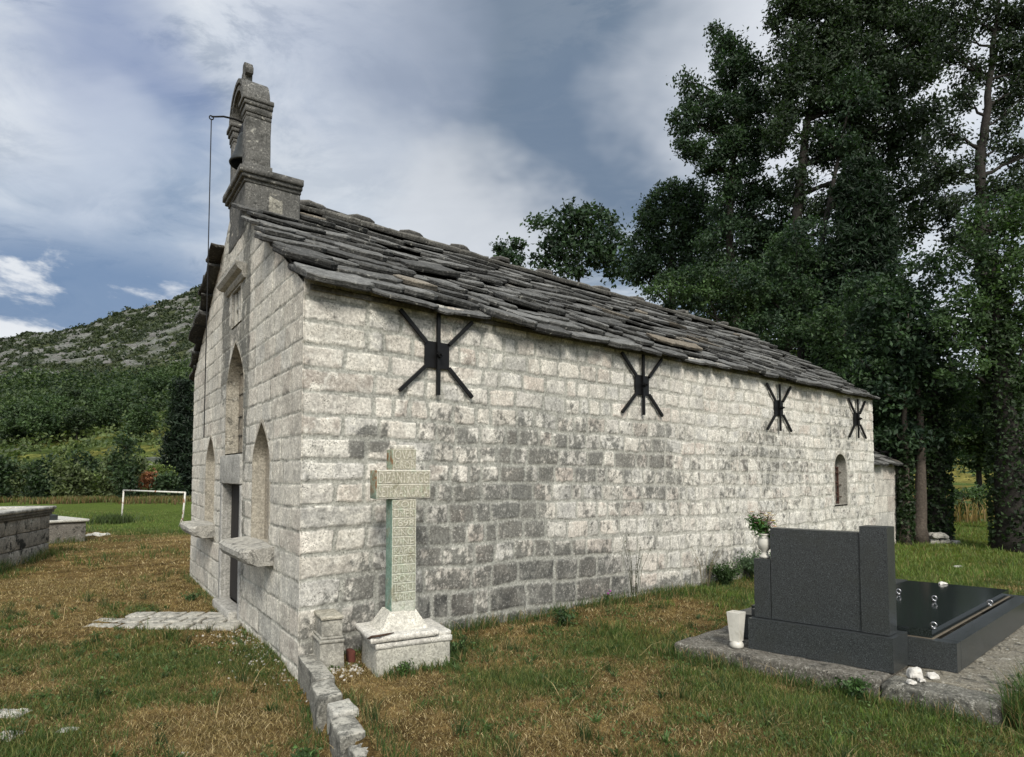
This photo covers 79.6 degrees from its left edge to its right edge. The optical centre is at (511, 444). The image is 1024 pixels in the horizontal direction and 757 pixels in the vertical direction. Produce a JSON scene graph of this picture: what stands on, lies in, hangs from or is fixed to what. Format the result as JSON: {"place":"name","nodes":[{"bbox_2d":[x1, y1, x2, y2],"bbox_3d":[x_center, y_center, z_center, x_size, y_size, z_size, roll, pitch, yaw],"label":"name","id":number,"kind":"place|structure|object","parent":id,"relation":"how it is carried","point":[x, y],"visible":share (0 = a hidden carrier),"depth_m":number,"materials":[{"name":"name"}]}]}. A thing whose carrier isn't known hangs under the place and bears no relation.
{"place":"outdoors","nodes":[
{"label":"outdoors","id":0,"kind":"place"},
{"bbox_2d":[0,290,992,495],"bbox_3d":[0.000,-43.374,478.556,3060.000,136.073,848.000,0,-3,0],"label":"hillside","id":1,"kind":"structure","parent":0,"point":[961,482],"depth_m":226.85,"materials":[{"name":"plant"}]},
{"bbox_2d":[0,400,43,441],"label":"slope tree","id":2,"kind":"object","parent":1,"relation":"on","point":[9,425],"visible":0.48,"depth_m":97.40,"materials":[{"name":"green plant"}]},
{"bbox_2d":[12,397,72,441],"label":"slope tree","id":3,"kind":"object","parent":1,"relation":"on","point":[41,420],"visible":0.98,"depth_m":95.51,"materials":[{"name":"green plant"}]},
{"bbox_2d":[31,387,54,405],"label":"slope tree","id":4,"kind":"object","parent":1,"relation":"on","point":[42,395],"visible":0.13,"depth_m":128.31,"materials":[{"name":"green plant"}]},
{"bbox_2d":[45,394,76,416],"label":"slope tree","id":5,"kind":"object","parent":1,"relation":"on","point":[60,403],"visible":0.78,"depth_m":119.57,"materials":[{"name":"green plant"}]},
{"bbox_2d":[58,383,85,403],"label":"slope tree","id":6,"kind":"object","parent":1,"relation":"on","point":[78,392],"visible":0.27,"depth_m":130.55,"materials":[{"name":"green plant"}]},
{"bbox_2d":[60,406,97,440],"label":"slope tree","id":7,"kind":"object","parent":1,"relation":"on","point":[78,418],"visible":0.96,"depth_m":97.71,"materials":[{"name":"green plant"}]},
{"bbox_2d":[79,388,100,407],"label":"slope tree","id":8,"kind":"object","parent":1,"relation":"on","point":[89,397],"visible":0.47,"depth_m":126.82,"materials":[{"name":"green plant"}]},
{"bbox_2d":[0,391,192,474],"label":"terrace scrub","id":9,"kind":"object","parent":1,"relation":"on","point":[89,440],"visible":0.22,"depth_m":92.06,"materials":[{"name":"green plant"}]},
{"bbox_2d":[0,354,193,419],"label":"hill wood","id":10,"kind":"object","parent":1,"relation":"on","point":[21,384],"visible":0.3,"depth_m":171.58,"materials":[{"name":"green plant"}]},
{"bbox_2d":[0,296,199,377],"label":"rock outcrops","id":11,"kind":"object","parent":1,"relation":"on","point":[99,356],"visible":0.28,"depth_m":274.54,"materials":[{"name":"stone"}]},
{"bbox_2d":[0,284,200,376],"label":"hill scrub","id":12,"kind":"object","parent":1,"relation":"on","point":[158,324],"visible":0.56,"depth_m":300.65,"materials":[{"name":"green plant"}]},
{"bbox_2d":[87,396,132,432],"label":"slope tree","id":13,"kind":"object","parent":1,"relation":"on","point":[112,411],"visible":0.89,"depth_m":103.04,"materials":[{"name":"green plant"}]},
{"bbox_2d":[94,386,133,411],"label":"slope tree","id":14,"kind":"object","parent":1,"relation":"on","point":[118,391],"visible":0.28,"depth_m":122.24,"materials":[{"name":"green plant"}]},
{"bbox_2d":[114,380,138,398],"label":"slope tree","id":15,"kind":"object","parent":1,"relation":"on","point":[127,387],"visible":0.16,"depth_m":129.69,"materials":[{"name":"green plant"}]},
{"bbox_2d":[119,402,159,441],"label":"slope tree","id":16,"kind":"object","parent":1,"relation":"on","point":[142,417],"visible":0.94,"depth_m":94.16,"materials":[{"name":"green plant"}]},
{"bbox_2d":[134,369,177,404],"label":"slope tree","id":17,"kind":"object","parent":1,"relation":"on","point":[164,379],"visible":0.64,"depth_m":128.06,"materials":[{"name":"green plant"}]},
{"bbox_2d":[159,398,174,429],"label":"slope tree","id":18,"kind":"object","parent":1,"relation":"on","point":[167,410],"visible":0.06,"depth_m":99.33,"materials":[{"name":"green plant"}]},
{"bbox_2d":[0,485,1023,756],"bbox_3d":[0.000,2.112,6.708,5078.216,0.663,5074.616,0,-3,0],"label":"ground","id":19,"kind":"structure","parent":0,"point":[130,565],"depth_m":4.51,"materials":[{"name":"plant"}]},
{"bbox_2d":[0,454,21,498],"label":"field shrub","id":20,"kind":"object","parent":19,"relation":"on","point":[6,470],"visible":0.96,"depth_m":45.00,"materials":[{"name":"green plant"}]},
{"bbox_2d":[0,459,31,497],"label":"field shrub","id":21,"kind":"object","parent":19,"relation":"on","point":[16,492],"visible":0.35,"depth_m":52.41,"materials":[{"name":"green plant"}]},
{"bbox_2d":[0,708,31,717],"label":"ground rock","id":22,"kind":"object","parent":19,"relation":"on","point":[3,712],"visible":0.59,"depth_m":4.09,"materials":[{"name":"stone"}]},
{"bbox_2d":[0,506,56,567],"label":"masonry tomb","id":23,"kind":"object","parent":19,"relation":"on","point":[24,530],"visible":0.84,"depth_m":10.99,"materials":[{"name":"stone"}]},
{"bbox_2d":[16,452,63,498],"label":"field shrub","id":24,"kind":"object","parent":19,"relation":"on","point":[36,479],"visible":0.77,"depth_m":49.18,"materials":[{"name":"green plant"}]},
{"bbox_2d":[49,514,89,543],"bbox_3d":[-11.396,2.073,14.118,1.802,1.003,2.300,-2,-3,36],"label":"concrete tomb","id":25,"kind":"object","parent":19,"relation":"on","point":[65,527],"visible":0.21,"depth_m":14.22,"materials":[{"name":"stone"}]},
{"bbox_2d":[42,458,100,497],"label":"field shrub","id":26,"kind":"object","parent":19,"relation":"on","point":[72,481],"visible":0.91,"depth_m":46.14,"materials":[{"name":"green plant"}]},
{"bbox_2d":[62,446,103,496],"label":"field shrub","id":27,"kind":"object","parent":19,"relation":"on","point":[93,465],"visible":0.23,"depth_m":54.42,"materials":[{"name":"green plant"}]},
{"bbox_2d":[85,469,106,496],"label":"field shrub","id":28,"kind":"object","parent":19,"relation":"on","point":[98,480],"visible":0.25,"depth_m":50.86,"materials":[{"name":"green plant"}]},
{"bbox_2d":[86,623,120,627],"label":"paving stone","id":29,"kind":"object","parent":19,"relation":"on","point":[109,625],"visible":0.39,"depth_m":6.42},
{"bbox_2d":[94,447,129,496],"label":"field shrub","id":30,"kind":"object","parent":19,"relation":"on","point":[108,489],"visible":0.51,"depth_m":47.65,"materials":[{"name":"green plant"}]},
{"bbox_2d":[92,433,145,498],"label":"field shrub","id":31,"kind":"object","parent":19,"relation":"on","point":[126,472],"visible":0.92,"depth_m":44.77,"materials":[{"name":"green plant"}]},
{"bbox_2d":[118,617,148,622],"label":"paving stone","id":32,"kind":"object","parent":19,"relation":"on","point":[134,619],"visible":0.48,"depth_m":6.62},
{"bbox_2d":[129,453,148,495],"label":"field shrub","id":33,"kind":"object","parent":19,"relation":"on","point":[143,461],"visible":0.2,"depth_m":52.76,"materials":[{"name":"green plant"}]},
{"bbox_2d":[125,612,155,617],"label":"paving stone","id":34,"kind":"object","parent":19,"relation":"on","point":[141,614],"visible":0.44,"depth_m":6.85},
{"bbox_2d":[135,467,157,495],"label":"dry bush","id":35,"kind":"object","parent":19,"relation":"on","point":[147,477],"visible":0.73,"depth_m":46.70,"materials":[{"name":"brown plant"}]},
{"bbox_2d":[121,490,185,526],"bbox_3d":[-14.689,2.600,25.049,5.409,1.433,0.142,-2,-3,36],"label":"goal frame","id":36,"kind":"object","parent":19,"relation":"on","point":[182,519],"visible":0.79,"depth_m":24.45,"materials":[{"name":"white paint"}]},
{"bbox_2d":[137,622,170,629],"bbox_3d":[-3.733,1.913,6.408,0.275,0.084,0.198,0,-3,0],"label":"paving stone","id":37,"kind":"object","parent":19,"relation":"on","point":[155,625],"visible":0.47,"depth_m":6.37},
{"bbox_2d":[142,617,167,623],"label":"paving stone","id":38,"kind":"object","parent":19,"relation":"on","point":[157,619],"visible":0.41,"depth_m":6.63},
{"bbox_2d":[139,461,178,496],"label":"field shrub","id":39,"kind":"object","parent":19,"relation":"on","point":[159,469],"visible":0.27,"depth_m":49.49,"materials":[{"name":"green plant"}]},
{"bbox_2d":[148,611,186,617],"bbox_3d":[-3.851,1.934,6.875,0.328,0.088,0.234,0,-3,0],"label":"paving stone","id":40,"kind":"object","parent":19,"relation":"on","point":[168,614],"visible":0.52,"depth_m":6.84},
{"bbox_2d":[149,466,188,496],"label":"field shrub","id":41,"kind":"object","parent":19,"relation":"on","point":[166,481],"visible":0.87,"depth_m":46.16,"materials":[{"name":"green plant"}]},
{"bbox_2d":[153,372,193,496],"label":"dark conifer","id":42,"kind":"object","parent":19,"relation":"on","point":[177,444],"visible":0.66,"depth_m":51.55,"materials":[{"name":"green plant"}]},
{"bbox_2d":[162,617,187,622],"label":"paving stone","id":43,"kind":"object","parent":19,"relation":"on","point":[175,619],"visible":0.48,"depth_m":6.60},
{"bbox_2d":[165,622,193,629],"bbox_3d":[-3.461,1.914,6.407,0.220,0.088,0.192,0,-3,0],"label":"paving stone","id":44,"kind":"object","parent":19,"relation":"on","point":[187,625],"visible":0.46,"depth_m":6.38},
{"bbox_2d":[178,591,202,600],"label":"leafy weed","id":45,"kind":"object","parent":19,"relation":"on","point":[193,597],"visible":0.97,"depth_m":7.68,"materials":[{"name":"green plant"}]},
{"bbox_2d":[181,612,204,617],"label":"paving stone","id":46,"kind":"object","parent":19,"relation":"on","point":[193,614],"visible":0.48,"depth_m":6.84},
{"bbox_2d":[182,617,206,623],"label":"paving stone","id":47,"kind":"object","parent":19,"relation":"on","point":[197,620],"visible":0.44,"depth_m":6.58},
{"bbox_2d":[199,612,223,618],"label":"paving stone","id":48,"kind":"object","parent":19,"relation":"on","point":[212,614],"visible":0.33,"depth_m":6.82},
{"bbox_2d":[202,617,227,623],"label":"paving stone","id":49,"kind":"object","parent":19,"relation":"on","point":[216,620],"visible":0.44,"depth_m":6.55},
{"bbox_2d":[211,622,241,630],"bbox_3d":[-2.978,1.914,6.407,0.255,0.088,0.192,0,-3,0],"label":"paving stone","id":50,"kind":"object","parent":19,"relation":"on","point":[225,626],"visible":0.57,"depth_m":6.36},
{"bbox_2d":[188,629,363,701],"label":"gravel chips","id":51,"kind":"object","parent":19,"relation":"on","point":[355,669],"visible":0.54,"depth_m":4.90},
{"bbox_2d":[289,744,322,756],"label":"leafy weed","id":52,"kind":"object","parent":19,"relation":"on","point":[311,753],"visible":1,"depth_m":3.48,"materials":[{"name":"green plant"}]},
{"bbox_2d":[298,653,334,700],"bbox_3d":[-1.458,1.827,4.555,0.136,0.379,0.665,2,-3,-29],"label":"kerb stone","id":53,"kind":"object","parent":19,"relation":"on","point":[312,668],"visible":0.41,"depth_m":4.53,"materials":[{"name":"stone"}]},
{"bbox_2d":[309,679,342,733],"bbox_3d":[-1.247,1.807,4.092,0.172,0.387,0.357,1,-3,-27],"label":"kerb stone","id":54,"kind":"object","parent":19,"relation":"on","point":[323,694],"visible":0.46,"depth_m":3.99,"materials":[{"name":"stone"}]},
{"bbox_2d":[312,609,344,668],"bbox_3d":[-1.450,1.528,4.832,0.189,0.404,0.327,2,-3,-30],"label":"stone stack","id":55,"kind":"object","parent":19,"relation":"on","point":[328,639],"visible":0.91,"depth_m":4.73,"materials":[{"name":"stone"}]},
{"bbox_2d":[326,698,358,733],"bbox_3d":[-1.066,1.810,3.856,0.165,0.350,0.238,1,-3,-28],"label":"kerb stone","id":56,"kind":"object","parent":19,"relation":"on","point":[341,708],"visible":0.34,"depth_m":3.82,"materials":[{"name":"stone"}]},
{"bbox_2d":[329,715,365,756],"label":"kerb stone","id":57,"kind":"object","parent":19,"relation":"on","point":[345,732],"visible":0.84,"depth_m":3.54,"materials":[{"name":"stone"}]},
{"bbox_2d":[346,648,354,662],"bbox_3d":[-1.291,1.702,4.916,0.052,0.121,0.105,1,-3,-28],"label":"candle","id":58,"kind":"object","parent":19,"relation":"on","point":[350,655],"visible":0.71,"depth_m":4.88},
{"bbox_2d":[348,743,373,756],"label":"kerb stone","id":59,"kind":"object","parent":19,"relation":"on","point":[356,751],"visible":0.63,"depth_m":3.35,"materials":[{"name":"stone"}]},
{"bbox_2d":[355,445,451,676],"bbox_3d":[-0.861,0.943,4.879,0.648,1.880,0.515,1,-3,-28],"label":"inscribed cross","id":60,"kind":"object","parent":19,"relation":"on","point":[400,484],"visible":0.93,"depth_m":4.77,"materials":[{"name":"stone"}]},
{"bbox_2d":[394,658,413,676],"bbox_3d":[-0.786,1.677,4.533,0.150,0.167,0.164,1,-3,-26],"label":"leafy weed","id":61,"kind":"object","parent":19,"relation":"on","point":[402,668],"visible":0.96,"depth_m":4.53,"materials":[{"name":"green plant"}]},
{"bbox_2d":[450,633,474,656],"bbox_3d":[-0.449,1.631,4.929,0.248,0.252,0.256,1,-3,-25],"label":"leafy weed","id":62,"kind":"object","parent":19,"relation":"on","point":[462,641],"visible":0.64,"depth_m":4.92,"materials":[{"name":"green plant"}]},
{"bbox_2d":[489,232,529,267],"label":"tree","id":63,"kind":"object","parent":19,"relation":"on","point":[501,249],"visible":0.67,"depth_m":40.24,"materials":[{"name":"green plant"}]},
{"bbox_2d":[180,62,909,681],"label":"stone church","id":64,"kind":"structure","parent":19,"relation":"on","point":[562,436],"depth_m":6.76,"materials":[{"name":"stone"}]},
{"bbox_2d":[209,115,242,169],"bbox_3d":[-3.200,-3.595,7.279,0.417,0.524,0.618,-1,-3,14],"label":"church bell","id":65,"kind":"object","parent":64,"relation":"hanging from","point":[235,160],"visible":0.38,"depth_m":7.25,"materials":[{"name":"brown metal"}]},
{"bbox_2d":[203,120,211,436],"bbox_3d":[-3.451,-1.906,6.967,0.010,3.660,0.011,0,-3,0],"label":"bell rope","id":66,"kind":"object","parent":65,"relation":"hanging from","point":[207,279],"visible":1,"depth_m":6.96,"materials":[{"name":"black paint"}]},
{"bbox_2d":[212,454,242,619],"bbox_3d":[-3.256,1.101,7.104,0.205,1.966,1.219,2,-3,-35],"label":"doorway","id":67,"kind":"structure","parent":64,"relation":"in","point":[231,466],"depth_m":7.36,"materials":[{"name":"stone"}]},
{"bbox_2d":[216,260,245,329],"bbox_3d":[-3.176,-1.690,7.201,0.350,0.613,1.116,2,-3,-35],"label":"gable window","id":68,"kind":"structure","parent":64,"relation":"in","point":[230,283],"depth_m":7.16,"materials":[{"name":"stone"}]},
{"bbox_2d":[230,484,239,601],"bbox_3d":[-3.157,1.149,7.161,0.048,1.372,0.942,2,-3,-35],"label":"door","id":69,"kind":"structure","parent":64,"relation":"in","point":[235,487],"depth_m":7.36,"materials":[{"name":"black paint"}]},
{"bbox_2d":[833,451,847,504],"bbox_3d":[6.056,0.619,11.490,0.610,0.999,0.182,2,-4,-40],"label":"window","id":70,"kind":"structure","parent":64,"relation":"in","point":[840,470],"depth_m":11.62,"materials":[{"name":"stone"}]},
{"bbox_2d":[542,607,588,626],"bbox_3d":[0.518,1.726,6.035,0.286,0.232,0.415,2,-3,-39],"label":"leafy weed","id":71,"kind":"object","parent":19,"relation":"on","point":[564,614],"visible":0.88,"depth_m":6.01,"materials":[{"name":"green plant"}]},
{"bbox_2d":[520,196,635,287],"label":"oak tree","id":72,"kind":"object","parent":19,"relation":"on","point":[598,250],"visible":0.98,"depth_m":32.17,"materials":[{"name":"green plant"}]},
{"bbox_2d":[620,534,651,599],"bbox_3d":[1.449,1.460,7.292,0.372,0.769,0.335,2,-3,-34],"label":"tall weed","id":73,"kind":"object","parent":19,"relation":"on","point":[631,578],"visible":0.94,"depth_m":7.27,"materials":[{"name":"green plant"}]},
{"bbox_2d":[612,175,738,309],"bbox_3d":[7.474,-4.389,26.368,6.058,14.438,3.987,0,-3,0],"label":"ash tree","id":74,"kind":"object","parent":19,"relation":"on","point":[681,207],"visible":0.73,"depth_m":25.88,"materials":[{"name":"green plant"}]},
{"bbox_2d":[691,542,723,587],"bbox_3d":[2.606,1.616,8.244,0.437,0.617,0.255,0,-3,6],"label":"tall weed","id":75,"kind":"object","parent":19,"relation":"on","point":[709,577],"visible":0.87,"depth_m":8.22,"materials":[{"name":"green plant"}]},
{"bbox_2d":[636,256,786,332],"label":"roofside tree","id":76,"kind":"object","parent":19,"relation":"on","point":[692,293],"visible":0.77,"depth_m":19.00,"materials":[{"name":"green plant"}]},
{"bbox_2d":[705,560,743,585],"bbox_3d":[2.900,1.785,8.452,0.568,0.398,0.530,0,-3,0],"label":"bush","id":77,"kind":"object","parent":19,"relation":"on","point":[726,575],"visible":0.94,"depth_m":8.39,"materials":[{"name":"green plant"}]},
{"bbox_2d":[663,18,814,325],"bbox_3d":[8.441,-6.554,22.248,5.694,18.416,3.340,0,-3,0],"label":"tall poplar","id":78,"kind":"object","parent":19,"relation":"on","point":[738,135],"visible":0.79,"depth_m":22.18,"materials":[{"name":"green plant"}]},
{"bbox_2d":[683,276,809,349],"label":"background tree","id":79,"kind":"object","parent":19,"relation":"on","point":[750,306],"visible":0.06,"depth_m":29.92,"materials":[{"name":"green plant"}]},
{"bbox_2d":[731,549,770,578],"bbox_3d":[3.625,1.784,9.015,0.927,0.496,0.934,0,-3,0],"label":"bush","id":80,"kind":"object","parent":19,"relation":"on","point":[747,561],"visible":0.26,"depth_m":8.94,"materials":[{"name":"green plant"}]},
{"bbox_2d":[718,209,851,353],"bbox_3d":[8.103,-2.270,18.105,4.331,9.443,2.503,0,-3,0],"label":"roofside tree","id":81,"kind":"object","parent":19,"relation":"on","point":[784,291],"visible":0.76,"depth_m":17.86,"materials":[{"name":"green plant"}]},
{"bbox_2d":[752,60,888,279],"bbox_3d":[9.748,-4.877,19.522,4.555,14.828,2.478,0,-3,0],"label":"leaning elm","id":82,"kind":"object","parent":19,"relation":"on","point":[843,145],"visible":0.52,"depth_m":19.45,"materials":[{"name":"green plant"}]},
{"bbox_2d":[674,614,1023,727],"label":"grave platform","id":83,"kind":"structure","parent":19,"relation":"on","point":[965,688],"depth_m":4.37,"materials":[{"name":"stone"}]},
{"bbox_2d":[726,610,745,648],"bbox_3d":[1.806,1.490,4.945,0.114,0.287,0.108,-2,-4,43],"label":"square vase","id":84,"kind":"object","parent":83,"relation":"on","point":[736,621],"visible":1,"depth_m":4.92,"materials":[{"name":"white stone"}]},
{"bbox_2d":[739,525,1023,673],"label":"granite grave","id":85,"kind":"object","parent":83,"relation":"on","point":[847,598],"visible":0.99,"depth_m":4.64,"materials":[{"name":"black stone"}]},
{"bbox_2d":[757,533,769,557],"bbox_3d":[2.046,0.820,4.979,0.110,0.196,0.110,0,-3,0],"label":"flower urn","id":86,"kind":"object","parent":85,"relation":"on","point":[763,542],"visible":0.94,"depth_m":4.94,"materials":[{"name":"white stone"}]},
{"bbox_2d":[745,506,778,537],"bbox_3d":[2.025,0.649,4.993,0.261,0.284,0.285,0,-3,0],"label":"flower bouquet","id":87,"kind":"object","parent":86,"relation":"in","point":[760,525],"visible":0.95,"depth_m":4.96,"materials":[{"name":"green plant"}]},
{"bbox_2d":[906,667,923,679],"bbox_3d":[2.785,1.581,4.239,0.094,0.082,0.076,0,-3,6],"label":"white rock","id":88,"kind":"object","parent":83,"relation":"on","point":[914,673],"visible":0.93,"depth_m":4.22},
{"bbox_2d":[789,299,908,427],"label":"roofside tree","id":89,"kind":"object","parent":19,"relation":"on","point":[816,330],"visible":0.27,"depth_m":16.40,"materials":[{"name":"green plant"}]},
{"bbox_2d":[834,672,873,699],"bbox_3d":[2.336,1.660,4.169,0.283,0.212,0.239,0,-3,0],"label":"leafy weed","id":90,"kind":"object","parent":19,"relation":"on","point":[857,683],"visible":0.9,"depth_m":4.15,"materials":[{"name":"green plant"}]},
{"bbox_2d":[754,0,962,359],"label":"giant elm","id":91,"kind":"object","parent":19,"relation":"on","point":[802,64],"visible":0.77,"depth_m":20.17,"materials":[{"name":"green plant"}]},
{"bbox_2d":[801,150,922,465],"bbox_3d":[10.292,-3.162,18.155,3.763,11.298,2.869,0,-3,0],"label":"dark cypress","id":92,"kind":"object","parent":19,"relation":"on","point":[863,216],"visible":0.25,"depth_m":17.84,"materials":[{"name":"green plant"}]},
{"bbox_2d":[850,285,954,544],"bbox_3d":[8.953,-0.707,14.023,2.176,5.963,1.916,0,-3,0],"label":"grove tree","id":93,"kind":"object","parent":19,"relation":"on","point":[905,508],"visible":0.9,"depth_m":13.82,"materials":[{"name":"green plant"}]},
{"bbox_2d":[826,244,990,539],"bbox_3d":[9.332,-1.222,14.569,3.849,7.065,2.240,0,-3,0],"label":"ivy tree","id":94,"kind":"object","parent":19,"relation":"on","point":[940,511],"visible":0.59,"depth_m":14.30,"materials":[{"name":"green plant"}]},
{"bbox_2d":[858,288,965,543],"bbox_3d":[9.334,-0.675,14.324,2.242,5.932,1.909,0,-3,0],"label":"grove tree","id":95,"kind":"object","parent":19,"relation":"on","point":[920,520],"visible":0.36,"depth_m":14.05,"materials":[{"name":"green plant"}]},
{"bbox_2d":[930,539,939,543],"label":"field stone","id":96,"kind":"object","parent":19,"relation":"on","point":[934,540],"visible":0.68,"depth_m":13.90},
{"bbox_2d":[929,532,948,538],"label":"field stone","id":97,"kind":"object","parent":96,"relation":"on","point":[935,535],"visible":0.95,"depth_m":13.86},
{"bbox_2d":[914,457,993,480],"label":"distant hedges","id":98,"kind":"object","parent":19,"relation":"on","point":[961,467],"visible":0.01,"depth_m":111.54,"materials":[{"name":"green plant"}]},
{"bbox_2d":[904,0,1023,289],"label":"forked elm","id":99,"kind":"object","parent":19,"relation":"on","point":[1009,39],"visible":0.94,"depth_m":17.36,"materials":[{"name":"green plant"}]},
{"bbox_2d":[947,486,985,520],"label":"meadow tree","id":100,"kind":"object","parent":19,"relation":"on","point":[958,495],"visible":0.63,"depth_m":20.44,"materials":[{"name":"green plant"}]},
{"bbox_2d":[916,183,1023,552],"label":"ivy clad elm","id":101,"kind":"object","parent":19,"relation":"on","point":[992,303],"visible":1,"depth_m":12.83,"materials":[{"name":"green plant"}]},
{"bbox_2d":[944,386,996,487],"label":"background tree","id":102,"kind":"object","parent":19,"relation":"on","point":[978,449],"visible":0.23,"depth_m":35.49,"materials":[{"name":"green plant"}]},
{"bbox_2d":[960,481,991,519],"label":"meadow tree","id":103,"kind":"object","parent":19,"relation":"on","point":[980,490],"visible":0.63,"depth_m":21.29,"materials":[{"name":"green plant"}]},
{"bbox_2d":[969,348,1023,458],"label":"background tree","id":104,"kind":"object","parent":19,"relation":"on","point":[981,438],"visible":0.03,"depth_m":34.61,"materials":[{"name":"green plant"}]},
{"bbox_2d":[971,305,1023,440],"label":"bare stem elm","id":105,"kind":"object","parent":19,"relation":"on","point":[1019,354],"visible":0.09,"depth_m":13.21,"materials":[{"name":"green plant"}]},
{"bbox_2d":[1003,672,1023,697],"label":"leafy weed","id":106,"kind":"object","parent":19,"relation":"on","point":[1019,677],"visible":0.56,"depth_m":3.92,"materials":[{"name":"green plant"}]},
{"bbox_2d":[0,0,1023,374],"label":"sky","id":107,"kind":"structure","parent":0,"point":[447,122],"materials":[{"name":"blue"}]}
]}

